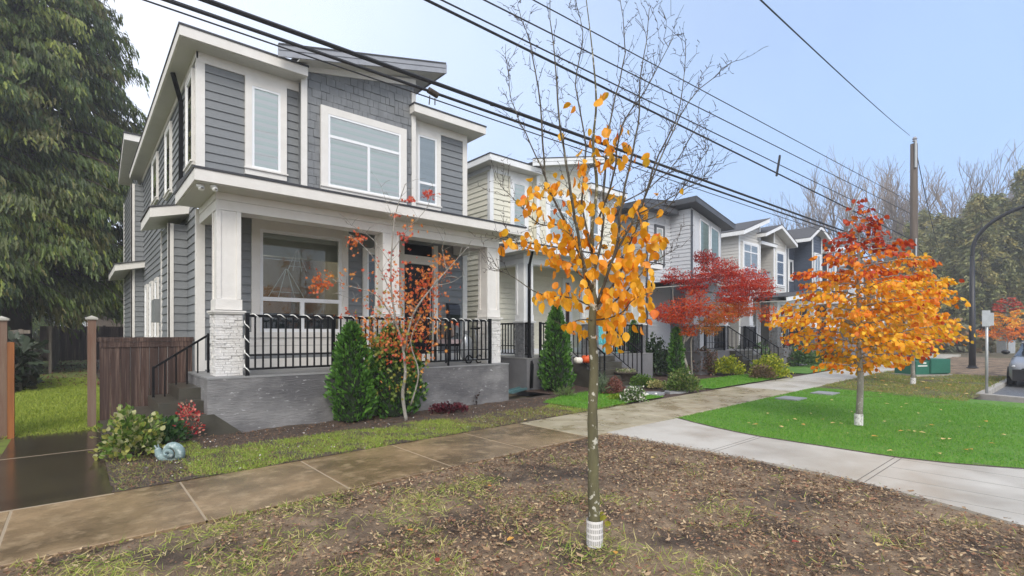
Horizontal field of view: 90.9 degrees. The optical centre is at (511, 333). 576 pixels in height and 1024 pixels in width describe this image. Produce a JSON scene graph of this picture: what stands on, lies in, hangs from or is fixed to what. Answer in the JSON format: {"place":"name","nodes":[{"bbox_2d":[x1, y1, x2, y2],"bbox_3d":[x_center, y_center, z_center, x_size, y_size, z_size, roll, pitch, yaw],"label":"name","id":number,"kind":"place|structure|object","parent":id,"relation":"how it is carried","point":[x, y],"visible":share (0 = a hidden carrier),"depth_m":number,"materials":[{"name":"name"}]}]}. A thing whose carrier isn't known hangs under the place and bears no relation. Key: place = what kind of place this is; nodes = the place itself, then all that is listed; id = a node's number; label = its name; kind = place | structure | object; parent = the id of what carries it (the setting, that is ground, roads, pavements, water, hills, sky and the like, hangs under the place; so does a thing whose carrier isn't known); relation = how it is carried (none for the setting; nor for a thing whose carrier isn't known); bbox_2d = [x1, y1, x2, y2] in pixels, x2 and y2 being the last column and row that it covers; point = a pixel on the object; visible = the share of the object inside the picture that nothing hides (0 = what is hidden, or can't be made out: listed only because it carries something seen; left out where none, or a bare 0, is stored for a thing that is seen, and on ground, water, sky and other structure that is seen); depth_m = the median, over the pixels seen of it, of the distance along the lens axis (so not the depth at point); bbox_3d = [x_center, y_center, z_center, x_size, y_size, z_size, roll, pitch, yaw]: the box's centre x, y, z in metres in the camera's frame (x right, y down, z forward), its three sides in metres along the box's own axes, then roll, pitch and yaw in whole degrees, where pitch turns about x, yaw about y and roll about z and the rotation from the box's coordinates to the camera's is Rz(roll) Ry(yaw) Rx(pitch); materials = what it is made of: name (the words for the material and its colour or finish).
{"place":"outdoors","nodes":[
{"label":"outdoors","id":0,"kind":"place"},
{"bbox_2d":[2,376,99,438],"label":"side grass","id":1,"kind":"structure","parent":0,"point":[77,409],"depth_m":10.66,"materials":[{"name":"green plant"}]},
{"bbox_2d":[0,425,113,511],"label":"wet walkway","id":2,"kind":"structure","parent":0,"point":[36,480],"depth_m":5.85,"materials":[{"name":"grey concrete"}]},
{"bbox_2d":[85,316,193,426],"bbox_3d":[-6.654,0.695,9.078,1.562,2.010,0.165,0,0,-41],"label":"wooden fence","id":3,"kind":"object","parent":2,"relation":"on","point":[134,374],"visible":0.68,"depth_m":8.90,"materials":[{"name":"brown wood"}]},
{"bbox_2d":[15,359,99,431],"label":"side yard","id":4,"kind":"structure","parent":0,"point":[57,373],"depth_m":20.85,"materials":[{"name":"green plant"}]},
{"bbox_2d":[0,316,14,439],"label":"wooden fence","id":5,"kind":"object","parent":4,"relation":"on","point":[7,388],"visible":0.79,"depth_m":7.66,"materials":[{"name":"brown wood"}]},
{"bbox_2d":[49,326,58,372],"bbox_3d":[-23.180,0.650,25.614,0.090,1.900,13.985,0,0,-41],"label":"wooden fence","id":6,"kind":"object","parent":4,"relation":"on","point":[53,346],"visible":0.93,"depth_m":22.61,"materials":[{"name":"grey wood"}]},
{"bbox_2d":[40,325,123,360],"bbox_3d":[-24.835,0.600,31.352,6.600,2.200,0.200,0,0,-41],"label":"wooden fence","id":7,"kind":"object","parent":4,"relation":"on","point":[74,350],"visible":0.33,"depth_m":30.25,"materials":[{"name":"brown wood"}]},
{"bbox_2d":[102,394,628,491],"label":"front yard","id":8,"kind":"structure","parent":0,"point":[365,423],"depth_m":7.73,"materials":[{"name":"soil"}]},
{"bbox_2d":[88,403,166,461],"bbox_3d":[-4.915,1.264,6.488,0.834,0.750,0.831,0,0,-41],"label":"garden shrub","id":9,"kind":"object","parent":8,"relation":"on","point":[132,433],"visible":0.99,"depth_m":6.39,"materials":[{"name":"green plant"}]},
{"bbox_2d":[154,442,184,460],"bbox_3d":[-4.284,1.485,6.318,0.348,0.267,0.235,0,0,30],"label":"snail ornament","id":10,"kind":"object","parent":8,"relation":"on","point":[166,453],"visible":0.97,"depth_m":6.27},
{"bbox_2d":[150,415,192,444],"bbox_3d":[-4.950,1.390,7.149,0.637,0.490,0.742,0,0,28],"label":"garden shrub","id":11,"kind":"object","parent":8,"relation":"on","point":[181,433],"visible":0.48,"depth_m":7.13,"materials":[{"name":"green plant"}]},
{"bbox_2d":[173,400,204,435],"bbox_3d":[-4.955,1.316,7.716,0.508,0.644,0.589,0,0,-41],"label":"garden shrub","id":12,"kind":"object","parent":8,"relation":"on","point":[186,413],"visible":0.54,"depth_m":7.65,"materials":[{"name":"red plant"}]},
{"bbox_2d":[322,319,379,422],"bbox_3d":[-2.906,0.672,9.115,0.990,1.857,0.996,0,0,-41],"label":"cedar bush","id":13,"kind":"object","parent":8,"relation":"on","point":[353,384],"visible":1,"depth_m":8.95,"materials":[{"name":"green plant"}]},
{"bbox_2d":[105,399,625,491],"bbox_3d":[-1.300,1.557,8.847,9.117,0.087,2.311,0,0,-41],"label":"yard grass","id":14,"kind":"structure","parent":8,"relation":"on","point":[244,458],"depth_m":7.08,"materials":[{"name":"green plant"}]},
{"bbox_2d":[306,173,473,419],"bbox_3d":[-2.197,-0.687,9.213,3.089,4.585,0.819,0,0,7],"label":"maple tree","id":15,"kind":"object","parent":8,"relation":"on","point":[402,336],"visible":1,"depth_m":9.18,"materials":[{"name":"red plant"}]},
{"bbox_2d":[367,322,420,418],"bbox_3d":[-2.288,0.691,9.714,1.163,1.818,1.130,0,0,-41],"label":"cedar bush","id":16,"kind":"object","parent":8,"relation":"on","point":[387,406],"visible":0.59,"depth_m":9.46,"materials":[{"name":"green plant"}]},
{"bbox_2d":[428,401,468,414],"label":"garden shrub","id":17,"kind":"object","parent":8,"relation":"on","point":[437,408],"visible":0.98,"depth_m":10.01,"materials":[{"name":"brown plant"}]},
{"bbox_2d":[0,354,960,568],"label":"sidewalk","id":18,"kind":"structure","parent":0,"point":[41,532],"depth_m":5.52,"materials":[{"name":"concrete"}]},
{"bbox_2d":[0,435,1023,575],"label":"boulevard soil","id":19,"kind":"structure","parent":0,"point":[347,515],"depth_m":4.12,"materials":[{"name":"brown soil"}]},
{"bbox_2d":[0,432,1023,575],"bbox_3d":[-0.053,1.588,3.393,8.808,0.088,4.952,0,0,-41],"label":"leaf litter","id":20,"kind":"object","parent":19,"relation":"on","point":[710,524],"visible":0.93,"depth_m":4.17,"materials":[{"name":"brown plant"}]},
{"bbox_2d":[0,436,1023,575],"bbox_3d":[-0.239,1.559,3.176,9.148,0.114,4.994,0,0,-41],"label":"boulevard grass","id":21,"kind":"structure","parent":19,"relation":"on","point":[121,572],"depth_m":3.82,"materials":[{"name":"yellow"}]},
{"bbox_2d":[469,0,766,548],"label":"young tree","id":22,"kind":"object","parent":19,"relation":"on","point":[629,262],"visible":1,"depth_m":3.79,"materials":[{"name":"orange plant"}]},
{"bbox_2d":[586,517,602,548],"bbox_3d":[0.625,1.502,3.817,0.125,0.196,0.124,0,0,-41],"label":"trunk guard","id":23,"kind":"object","parent":22,"relation":"attached to","point":[593,528],"visible":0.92,"depth_m":3.76,"materials":[{"name":"white plastic"}]},
{"bbox_2d":[143,0,898,255],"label":"power line","id":24,"kind":"object","parent":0,"point":[411,91],"visible":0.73,"depth_m":6.13,"materials":[{"name":"black rubber"}]},
{"bbox_2d":[39,347,1016,492],"bbox_3d":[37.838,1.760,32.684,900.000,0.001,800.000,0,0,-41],"label":"ground","id":25,"kind":"structure","parent":0,"point":[962,354],"depth_m":26.59,"materials":[{"name":"brown soil"}]},
{"bbox_2d":[8,326,49,392],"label":"hedge undergrowth","id":26,"kind":"object","parent":25,"relation":"on","point":[29,363],"visible":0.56,"depth_m":14.16,"materials":[{"name":"green plant"}]},
{"bbox_2d":[0,0,81,343],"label":"cedar tree","id":27,"kind":"object","parent":25,"relation":"on","point":[37,269],"visible":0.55,"depth_m":19.69,"materials":[{"name":"green plant"}]},
{"bbox_2d":[32,302,85,349],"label":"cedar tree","id":28,"kind":"object","parent":25,"relation":"on","point":[36,332],"visible":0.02,"depth_m":42.65,"materials":[{"name":"green plant"}]},
{"bbox_2d":[0,0,149,338],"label":"cedar tree","id":29,"kind":"object","parent":25,"relation":"on","point":[65,74],"visible":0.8,"depth_m":21.53,"materials":[{"name":"green plant"}]},
{"bbox_2d":[100,21,526,440],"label":"craftsman house","id":30,"kind":"structure","parent":25,"relation":"on","point":[267,163],"depth_m":10.39,"materials":[{"name":"grey wood"}]},
{"bbox_2d":[150,151,158,204],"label":"window","id":31,"kind":"structure","parent":30,"relation":"in","point":[155,162],"depth_m":13.90,"materials":[{"name":"white plastic"}]},
{"bbox_2d":[163,121,171,200],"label":"window","id":32,"kind":"structure","parent":30,"relation":"in","point":[168,132],"depth_m":11.94,"materials":[{"name":"white plastic"}]},
{"bbox_2d":[183,67,194,173],"bbox_3d":[-6.225,-4.068,9.720,0.085,1.804,0.830,0,0,-41],"label":"window","id":33,"kind":"structure","parent":30,"relation":"in","point":[190,82],"depth_m":9.64,"materials":[{"name":"white plastic"}]},
{"bbox_2d":[244,74,287,181],"bbox_3d":[-4.887,-4.068,10.041,0.810,1.924,0.085,0,0,-41],"label":"window","id":34,"kind":"structure","parent":30,"relation":"in","point":[265,101],"depth_m":10.05,"materials":[{"name":"white glass"}]},
{"bbox_2d":[241,218,347,353],"bbox_3d":[-4.441,-0.930,10.495,2.600,2.660,0.110,0,0,-41],"label":"window","id":35,"kind":"structure","parent":30,"relation":"in","point":[258,226],"depth_m":10.34,"materials":[{"name":"white plastic"}]},
{"bbox_2d":[320,104,407,204],"bbox_3d":[-3.235,-3.865,11.196,2.040,1.850,0.085,0,0,-41],"label":"window","id":36,"kind":"structure","parent":30,"relation":"in","point":[353,147],"depth_m":11.15,"materials":[{"name":"white glass"}]},
{"bbox_2d":[362,247,374,348],"bbox_3d":[-3.173,-0.791,11.522,0.520,2.298,0.085,0,0,-41],"label":"window","id":37,"kind":"structure","parent":30,"relation":"in","point":[369,283],"depth_m":11.44,"materials":[{"name":"white glass"}]},
{"bbox_2d":[404,263,431,353],"bbox_3d":[-2.305,-0.503,12.383,0.820,2.394,0.144,0,0,-41],"label":"door","id":38,"kind":"structure","parent":30,"relation":"in","point":[413,271],"depth_m":12.41,"materials":[{"name":"black"}]},
{"bbox_2d":[416,126,441,210],"bbox_3d":[-2.087,-4.043,12.460,0.810,1.974,0.085,0,0,-41],"label":"window","id":39,"kind":"structure","parent":30,"relation":"in","point":[428,143],"depth_m":12.49,"materials":[{"name":"glass"}]},
{"bbox_2d":[433,322,461,362],"bbox_3d":[-1.580,0.180,12.384,0.700,1.028,0.930,0,0,-41],"label":"patio chair","id":40,"kind":"object","parent":30,"relation":"on","point":[452,336],"visible":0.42,"depth_m":12.20,"materials":[{"name":"black metal"}]},
{"bbox_2d":[467,152,662,395],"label":"craftsman house","id":41,"kind":"structure","parent":25,"relation":"on","point":[522,330],"depth_m":16.18,"materials":[{"name":"beige wood"}]},
{"bbox_2d":[510,176,528,238],"bbox_3d":[0.245,-4.068,16.337,0.810,1.924,0.085,0,0,-41],"label":"window","id":42,"kind":"structure","parent":41,"relation":"in","point":[520,186],"depth_m":16.31,"materials":[{"name":"white plastic"}]},
{"bbox_2d":[545,191,586,250],"bbox_3d":[1.897,-3.865,17.492,2.040,1.850,0.085,0,0,-41],"label":"window","id":43,"kind":"structure","parent":41,"relation":"in","point":[548,211],"depth_m":17.23,"materials":[{"name":"glass"}]},
{"bbox_2d":[717,218,831,366],"bbox_3d":[10.138,-2.175,30.791,6.608,7.750,14.690,0,0,-41],"label":"bay window house","id":44,"kind":"structure","parent":25,"relation":"on","point":[750,243],"depth_m":26.14,"materials":[{"name":"beige"}]},
{"bbox_2d":[742,241,758,279],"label":"window","id":45,"kind":"structure","parent":44,"relation":"in","point":[750,251],"depth_m":25.82,"materials":[{"name":"glass"}]},
{"bbox_2d":[775,250,785,287],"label":"window","id":46,"kind":"structure","parent":44,"relation":"in","point":[779,256],"depth_m":28.21,"materials":[{"name":"white plastic"}]},
{"bbox_2d":[792,159,850,252],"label":"bare tree","id":47,"kind":"object","parent":25,"relation":"on","point":[812,195],"visible":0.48,"depth_m":65.31,"materials":[{"name":"brown plant"}]},
{"bbox_2d":[782,176,870,254],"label":"bare tree","id":48,"kind":"object","parent":25,"relation":"on","point":[826,204],"visible":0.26,"depth_m":68.63,"materials":[{"name":"brown plant"}]},
{"bbox_2d":[810,147,892,252],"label":"bare tree","id":49,"kind":"object","parent":25,"relation":"on","point":[846,205],"visible":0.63,"depth_m":57.99,"materials":[{"name":"brown plant"}]},
{"bbox_2d":[842,187,909,263],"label":"bare tree","id":50,"kind":"object","parent":25,"relation":"on","point":[887,213],"visible":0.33,"depth_m":61.75,"materials":[{"name":"brown plant"}]},
{"bbox_2d":[870,190,909,263],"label":"bare tree","id":51,"kind":"object","parent":25,"relation":"on","point":[894,224],"visible":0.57,"depth_m":57.02,"materials":[{"name":"brown plant"}]},
{"bbox_2d":[841,158,939,256],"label":"bare tree","id":52,"kind":"object","parent":25,"relation":"on","point":[882,194],"visible":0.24,"depth_m":74.45,"materials":[{"name":"brown plant"}]},
{"bbox_2d":[862,162,953,241],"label":"bare tree","id":53,"kind":"object","parent":25,"relation":"on","point":[887,197],"visible":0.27,"depth_m":65.53,"materials":[{"name":"brown plant"}]},
{"bbox_2d":[871,156,956,264],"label":"bare tree","id":54,"kind":"object","parent":25,"relation":"on","point":[891,172],"visible":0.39,"depth_m":68.98,"materials":[{"name":"brown plant"}]},
{"bbox_2d":[895,223,941,304],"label":"forest conifer","id":55,"kind":"object","parent":25,"relation":"on","point":[907,234],"visible":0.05,"depth_m":53.69,"materials":[{"name":"green plant"}]},
{"bbox_2d":[921,234,948,328],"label":"forest conifer","id":56,"kind":"object","parent":25,"relation":"on","point":[930,240],"visible":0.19,"depth_m":55.69,"materials":[{"name":"green plant"}]},
{"bbox_2d":[921,177,964,218],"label":"bare tree","id":57,"kind":"object","parent":25,"relation":"on","point":[941,203],"visible":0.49,"depth_m":65.18,"materials":[{"name":"plant"}]},
{"bbox_2d":[931,215,985,323],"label":"forest conifer","id":58,"kind":"object","parent":25,"relation":"on","point":[954,223],"visible":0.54,"depth_m":51.76,"materials":[{"name":"green plant"}]},
{"bbox_2d":[903,312,1023,352],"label":"undergrowth","id":59,"kind":"object","parent":25,"relation":"on","point":[961,347],"visible":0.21,"depth_m":46.38,"materials":[{"name":"plant"}]},
{"bbox_2d":[941,141,1021,216],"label":"bare tree","id":60,"kind":"object","parent":25,"relation":"on","point":[982,185],"visible":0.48,"depth_m":65.59,"materials":[{"name":"plant"}]},
{"bbox_2d":[943,192,1022,333],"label":"forest conifer","id":61,"kind":"object","parent":25,"relation":"on","point":[979,217],"visible":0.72,"depth_m":49.58,"materials":[{"name":"green plant"}]},
{"bbox_2d":[950,197,1023,328],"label":"forest conifer","id":62,"kind":"object","parent":25,"relation":"on","point":[1004,205],"visible":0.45,"depth_m":49.01,"materials":[{"name":"green plant"}]},
{"bbox_2d":[976,295,1023,349],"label":"autumn tree","id":63,"kind":"object","parent":25,"relation":"on","point":[992,333],"visible":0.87,"depth_m":39.28,"materials":[{"name":"orange plant"}]},
{"bbox_2d":[976,379,1023,402],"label":"kerb","id":64,"kind":"structure","parent":25,"relation":"on","point":[990,395],"depth_m":13.12,"materials":[{"name":"grey concrete"}]},
{"bbox_2d":[985,165,1023,322],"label":"forest conifer","id":65,"kind":"object","parent":25,"relation":"on","point":[1017,185],"visible":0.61,"depth_m":48.93,"materials":[{"name":"green plant"}]},
{"bbox_2d":[39,0,1023,325],"label":"sky","id":66,"kind":"structure","parent":0,"point":[949,74],"materials":[{"name":"blue"}]},
{"bbox_2d":[161,0,907,256],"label":"power line","id":67,"kind":"object","parent":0,"point":[303,47],"visible":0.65,"depth_m":6.28,"materials":[{"name":"black rubber"}]},
{"bbox_2d":[172,0,899,252],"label":"power line","id":68,"kind":"object","parent":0,"point":[440,93],"visible":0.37,"depth_m":6.34,"materials":[{"name":"black metal"}]},
{"bbox_2d":[198,0,890,247],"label":"power line","id":69,"kind":"object","parent":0,"point":[308,37],"visible":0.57,"depth_m":6.58,"materials":[{"name":"black rubber"}]},
{"bbox_2d":[544,374,782,408],"bbox_3d":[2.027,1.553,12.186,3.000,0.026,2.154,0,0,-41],"label":"neighbour lawn","id":70,"kind":"structure","parent":0,"point":[587,404],"depth_m":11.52,"materials":[{"name":"green plant"}]},
{"bbox_2d":[424,0,909,238],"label":"power line","id":71,"kind":"object","parent":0,"point":[514,43],"visible":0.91,"depth_m":8.84,"materials":[{"name":"black rubber"}]},
{"bbox_2d":[440,0,908,227],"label":"power line","id":72,"kind":"object","parent":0,"point":[475,16],"visible":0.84,"depth_m":9.35,"materials":[{"name":"black rubber"}]},
{"bbox_2d":[483,0,908,212],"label":"power line","id":73,"kind":"object","parent":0,"point":[658,87],"visible":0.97,"depth_m":10.50,"materials":[{"name":"black metal"}]},
{"bbox_2d":[524,355,908,403],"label":"neighbour yard","id":74,"kind":"structure","parent":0,"point":[578,389],"depth_m":14.76,"materials":[{"name":"green plant"}]},
{"bbox_2d":[536,305,576,390],"bbox_3d":[1.225,0.324,14.061,1.150,2.552,1.094,0,0,-41],"label":"cedar bush","id":75,"kind":"object","parent":74,"relation":"on","point":[554,365],"visible":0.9,"depth_m":13.86,"materials":[{"name":"green plant"}]},
{"bbox_2d":[618,383,648,402],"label":"garden shrub","id":76,"kind":"object","parent":74,"relation":"on","point":[633,392],"visible":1,"depth_m":11.52,"materials":[{"name":"white plant"}]},
{"bbox_2d":[645,332,670,376],"bbox_3d":[5.507,0.766,19.303,1.441,1.746,1.286,0,0,-29],"label":"garden shrub","id":77,"kind":"object","parent":74,"relation":"on","point":[660,358],"visible":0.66,"depth_m":19.08,"materials":[{"name":"green plant"}]},
{"bbox_2d":[666,326,685,375],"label":"cedar bush","id":78,"kind":"object","parent":74,"relation":"on","point":[675,360],"visible":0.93,"depth_m":18.08,"materials":[{"name":"green plant"}]},
{"bbox_2d":[661,365,705,392],"bbox_3d":[4.609,1.238,13.716,1.055,0.802,0.988,0,0,-41],"label":"garden shrub","id":79,"kind":"object","parent":74,"relation":"on","point":[683,379],"visible":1,"depth_m":13.54,"materials":[{"name":"green plant"}]},
{"bbox_2d":[614,195,778,375],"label":"gabled house","id":80,"kind":"structure","parent":74,"relation":"on","point":[708,224],"depth_m":21.56,"materials":[{"name":"grey wood"}]},
{"bbox_2d":[700,219,709,272],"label":"window","id":81,"kind":"structure","parent":80,"relation":"in","point":[704,227],"depth_m":22.05,"materials":[{"name":"glass"}]},
{"bbox_2d":[689,346,717,375],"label":"garden shrub","id":82,"kind":"object","parent":74,"relation":"on","point":[711,363],"visible":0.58,"depth_m":19.45,"materials":[{"name":"brown plant"}]},
{"bbox_2d":[648,249,780,373],"bbox_3d":[7.348,-0.743,18.102,4.692,4.718,2.134,0,0,-2],"label":"maple tree","id":83,"kind":"object","parent":74,"relation":"on","point":[737,306],"visible":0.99,"depth_m":17.99,"materials":[{"name":"red plant"}]},
{"bbox_2d":[710,354,745,374],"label":"garden shrub","id":84,"kind":"object","parent":74,"relation":"on","point":[728,365],"visible":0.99,"depth_m":19.07,"materials":[{"name":"yellow plant"}]},
{"bbox_2d":[748,363,777,380],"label":"garden shrub","id":85,"kind":"object","parent":74,"relation":"on","point":[764,372],"visible":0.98,"depth_m":17.36,"materials":[{"name":"brown plant"}]},
{"bbox_2d":[748,353,793,377],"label":"garden shrub","id":86,"kind":"object","parent":74,"relation":"on","point":[774,361],"visible":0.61,"depth_m":17.90,"materials":[{"name":"yellow plant"}]},
{"bbox_2d":[787,342,821,366],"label":"garden shrub","id":87,"kind":"object","parent":74,"relation":"on","point":[800,356],"visible":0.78,"depth_m":23.88,"materials":[{"name":"green plant"}]},
{"bbox_2d":[787,225,866,358],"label":"navy house","id":88,"kind":"structure","parent":74,"relation":"on","point":[808,240],"depth_m":30.82,"materials":[{"name":"blue wood"}]},
{"bbox_2d":[837,254,888,355],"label":"row house","id":89,"kind":"structure","parent":74,"relation":"on","point":[851,290],"depth_m":37.82,"materials":[{"name":"grey"}]},
{"bbox_2d":[533,0,909,201],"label":"power line","id":90,"kind":"object","parent":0,"point":[696,87],"visible":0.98,"depth_m":11.70,"materials":[{"name":"black metal"}]},
{"bbox_2d":[607,418,1023,528],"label":"connecting path","id":91,"kind":"structure","parent":0,"point":[855,466],"depth_m":5.97,"materials":[{"name":"grey concrete"}]},
{"bbox_2d":[710,436,1023,514],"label":"path grooves","id":92,"kind":"object","parent":91,"relation":"on","point":[900,479],"visible":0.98,"depth_m":5.67,"materials":[{"name":"grey concrete"}]},
{"bbox_2d":[674,387,1023,468],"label":"lawn","id":93,"kind":"structure","parent":0,"point":[1002,403],"depth_m":8.72,"materials":[{"name":"green plant"}]},
{"bbox_2d":[678,418,1023,468],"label":"lawn edge","id":94,"kind":"object","parent":93,"relation":"on","point":[854,450],"visible":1,"depth_m":6.78,"materials":[{"name":"soil"}]},
{"bbox_2d":[763,190,975,413],"bbox_3d":[6.187,-0.450,8.948,2.659,4.105,2.791,0,0,-41],"label":"autumn tree","id":95,"kind":"object","parent":93,"relation":"on","point":[866,332],"visible":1,"depth_m":8.73,"materials":[{"name":"orange plant"}]},
{"bbox_2d":[803,370,1006,403],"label":"rough grass","id":96,"kind":"structure","parent":0,"point":[942,386],"depth_m":15.46,"materials":[{"name":"green plant"}]},
{"bbox_2d":[854,250,973,377],"bbox_3d":[12.546,-0.550,16.012,3.098,4.303,3.210,0,0,-41],"label":"autumn tree","id":97,"kind":"object","parent":96,"relation":"on","point":[902,268],"visible":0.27,"depth_m":15.82,"materials":[{"name":"orange plant"}]},
{"bbox_2d":[891,358,952,376],"bbox_3d":[15.824,1.305,19.505,1.720,0.690,1.000,0,0,-13],"label":"transformer box","id":98,"kind":"object","parent":96,"relation":"on","point":[936,366],"visible":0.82,"depth_m":19.06,"materials":[{"name":"green metal"}]},
{"bbox_2d":[891,357,1010,377],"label":"verge","id":99,"kind":"structure","parent":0,"point":[996,366],"depth_m":24.77,"materials":[{"name":"soil"}]},
{"bbox_2d":[909,136,918,356],"bbox_3d":[19.576,-3.826,24.573,0.425,11.452,0.370,0,0,-41],"label":"utility pole","id":100,"kind":"object","parent":99,"relation":"on","point":[914,191],"visible":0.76,"depth_m":24.46,"materials":[{"name":"brown wood"}]},
{"bbox_2d":[966,205,1023,368],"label":"street lamp","id":101,"kind":"object","parent":99,"relation":"on","point":[972,347],"visible":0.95,"depth_m":23.37,"materials":[{"name":"black metal"}]},
{"bbox_2d":[981,381,1023,402],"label":"road","id":102,"kind":"structure","parent":0,"point":[1014,390],"depth_m":14.90,"materials":[{"name":"grey asphalt"}]},
{"bbox_2d":[982,310,993,393],"bbox_3d":[12.556,0.544,13.342,0.320,2.314,0.083,0,0,0],"label":"street sign","id":103,"kind":"object","parent":102,"relation":"on","point":[987,318],"visible":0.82,"depth_m":13.31,"materials":[{"name":"silver metal"}]},
{"bbox_2d":[1001,341,1023,384],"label":"parked car","id":104,"kind":"object","parent":102,"relation":"on","point":[1015,370],"visible":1,"depth_m":16.29,"materials":[{"name":"grey paint"}]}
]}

